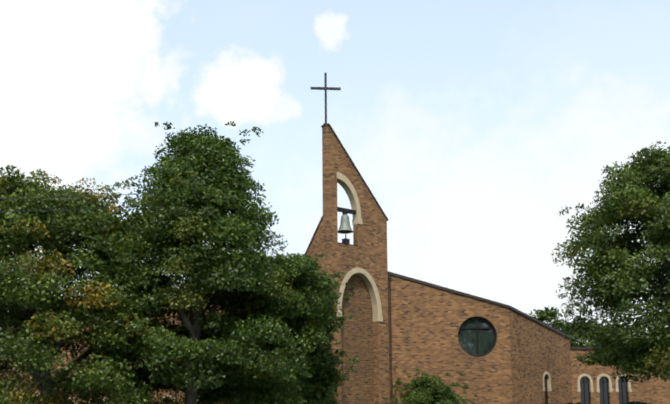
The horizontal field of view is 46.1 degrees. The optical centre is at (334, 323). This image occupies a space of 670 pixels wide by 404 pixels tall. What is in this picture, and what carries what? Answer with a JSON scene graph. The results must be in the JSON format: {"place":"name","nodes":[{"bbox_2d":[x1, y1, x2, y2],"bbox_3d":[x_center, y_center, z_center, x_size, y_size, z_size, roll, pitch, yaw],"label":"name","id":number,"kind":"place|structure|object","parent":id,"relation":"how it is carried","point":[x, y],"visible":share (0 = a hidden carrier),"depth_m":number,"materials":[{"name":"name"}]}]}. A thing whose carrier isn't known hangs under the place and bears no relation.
{"place":"outdoors","nodes":[
{"label":"outdoors","id":0,"kind":"place"},
{"bbox_2d":[0,0,669,342],"label":"sky","id":1,"kind":"structure","parent":0,"point":[471,125],"materials":[{"name":"blue"}]},
{"bbox_2d":[304,73,389,403],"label":"church tower","id":2,"kind":"structure","parent":0,"point":[362,336],"depth_m":35.36,"materials":[{"name":"brown brick"}]},
{"bbox_3d":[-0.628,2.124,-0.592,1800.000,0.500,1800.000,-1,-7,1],"label":"lawn","id":3,"kind":"structure","parent":0,"visible":0},
{"bbox_2d":[0,191,167,211],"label":"power lines","id":4,"kind":"object","parent":3,"relation":"on","point":[78,209],"visible":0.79,"depth_m":20.66,"materials":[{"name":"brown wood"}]},
{"bbox_2d":[0,165,185,403],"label":"maple tree","id":5,"kind":"object","parent":3,"relation":"on","point":[48,320],"visible":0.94,"depth_m":24.19,"materials":[{"name":"green plant"}]},
{"bbox_2d":[0,302,253,403],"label":"church wall","id":6,"kind":"structure","parent":3,"relation":"on","point":[155,396],"depth_m":36.07,"materials":[{"name":"beige brick"}]},
{"bbox_2d":[189,274,192,338],"bbox_3d":[-4.952,0.235,27.343,0.280,10.734,0.360,-1,-7,1],"label":"utility pole in tree","id":7,"kind":"object","parent":3,"relation":"on","point":[190,314],"depth_m":27.35,"materials":[{"name":"brown wood"}]},
{"bbox_2d":[81,121,314,403],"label":"linden tree","id":8,"kind":"object","parent":3,"relation":"on","point":[204,182],"visible":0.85,"depth_m":25.74,"materials":[{"name":"green plant"}]},
{"bbox_2d":[159,241,354,403],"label":"linden tree","id":9,"kind":"object","parent":3,"relation":"on","point":[314,318],"visible":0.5,"depth_m":27.91,"materials":[{"name":"green plant"}]},
{"bbox_2d":[246,324,357,403],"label":"tree","id":10,"kind":"object","parent":3,"relation":"on","point":[316,389],"visible":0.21,"depth_m":31.01,"materials":[{"name":"green plant"}]},
{"bbox_2d":[375,366,476,403],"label":"shrub","id":11,"kind":"object","parent":3,"relation":"on","point":[427,389],"visible":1,"depth_m":34.64,"materials":[{"name":"green plant"}]},
{"bbox_2d":[388,274,512,403],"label":"church wall","id":12,"kind":"structure","parent":3,"relation":"on","point":[440,333],"depth_m":37.01,"materials":[{"name":"beige brick"}]},
{"bbox_2d":[388,276,392,403],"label":"downspout","id":13,"kind":"object","parent":12,"relation":"attached to","point":[389,278],"visible":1,"depth_m":36.54,"materials":[{"name":"metal"}]},
{"bbox_2d":[388,271,509,307],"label":"roof trim","id":14,"kind":"structure","parent":12,"relation":"attached to","point":[448,289],"depth_m":37.24,"materials":[{"name":"grey metal"}]},
{"bbox_2d":[509,309,572,403],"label":"brick wall","id":15,"kind":"structure","parent":3,"relation":"on","point":[538,350],"depth_m":39.30,"materials":[{"name":"beige brick"}]},
{"bbox_2d":[509,306,570,338],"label":"roof trim","id":16,"kind":"structure","parent":15,"relation":"attached to","point":[534,319],"depth_m":39.56,"materials":[{"name":"grey metal"}]},
{"bbox_2d":[544,375,547,403],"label":"window","id":17,"kind":"structure","parent":15,"relation":"in","point":[546,390],"depth_m":40.09,"materials":[{"name":"black glass"}]},
{"bbox_2d":[543,371,551,390],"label":"window trim","id":18,"kind":"structure","parent":15,"relation":"attached to","point":[546,373],"depth_m":40.12,"materials":[{"name":"beige stone"}]},
{"bbox_2d":[526,306,597,346],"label":"tree","id":19,"kind":"object","parent":3,"relation":"on","point":[546,315],"visible":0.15,"depth_m":85.88,"materials":[{"name":"green plant"}]},
{"bbox_2d":[566,319,619,346],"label":"tree","id":20,"kind":"object","parent":3,"relation":"on","point":[595,342],"visible":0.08,"depth_m":90.06,"materials":[{"name":"green plant"}]},
{"bbox_2d":[541,401,650,403],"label":"hedge","id":21,"kind":"object","parent":3,"relation":"on","point":[635,402],"visible":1,"depth_m":35.65,"materials":[{"name":"green plant"}]},
{"bbox_2d":[550,141,669,382],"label":"linden tree","id":22,"kind":"object","parent":3,"relation":"on","point":[628,197],"visible":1,"depth_m":28.98,"materials":[{"name":"green plant"}]},
{"bbox_2d":[570,349,669,403],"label":"brick wall","id":23,"kind":"structure","parent":3,"relation":"on","point":[654,391],"depth_m":42.46,"materials":[{"name":"beige brick"}]},
{"bbox_2d":[580,376,588,403],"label":"window frame","id":24,"kind":"object","parent":23,"relation":"in","point":[584,387],"visible":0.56,"depth_m":42.26,"materials":[{"name":"black metal"}]},
{"bbox_2d":[580,376,589,403],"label":"window","id":25,"kind":"structure","parent":24,"relation":"in","point":[587,396],"depth_m":42.26,"materials":[{"name":"grey glass"}]},
{"bbox_2d":[577,374,593,391],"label":"window arch","id":26,"kind":"structure","parent":23,"relation":"attached to","point":[591,389],"depth_m":42.20,"materials":[{"name":"beige stone"}]},
{"bbox_2d":[570,347,602,349],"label":"roof trim","id":27,"kind":"structure","parent":23,"relation":"attached to","point":[584,348],"depth_m":42.37,"materials":[{"name":"grey metal"}]},
{"bbox_2d":[599,376,607,403],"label":"window frame","id":28,"kind":"object","parent":23,"relation":"in","point":[603,387],"visible":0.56,"depth_m":42.42,"materials":[{"name":"black metal"}]},
{"bbox_2d":[599,376,608,403],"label":"window","id":29,"kind":"structure","parent":28,"relation":"in","point":[606,395],"depth_m":42.43,"materials":[{"name":"grey glass"}]},
{"bbox_2d":[596,374,612,391],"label":"window arch","id":30,"kind":"structure","parent":23,"relation":"attached to","point":[610,389],"depth_m":42.36,"materials":[{"name":"beige stone"}]},
{"bbox_2d":[618,377,627,403],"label":"window","id":31,"kind":"structure","parent":23,"relation":"in","point":[625,396],"depth_m":42.59,"materials":[{"name":"grey glass"}]},
{"bbox_2d":[615,374,631,391],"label":"window arch","id":32,"kind":"structure","parent":23,"relation":"attached to","point":[629,389],"depth_m":42.50,"materials":[{"name":"beige stone"}]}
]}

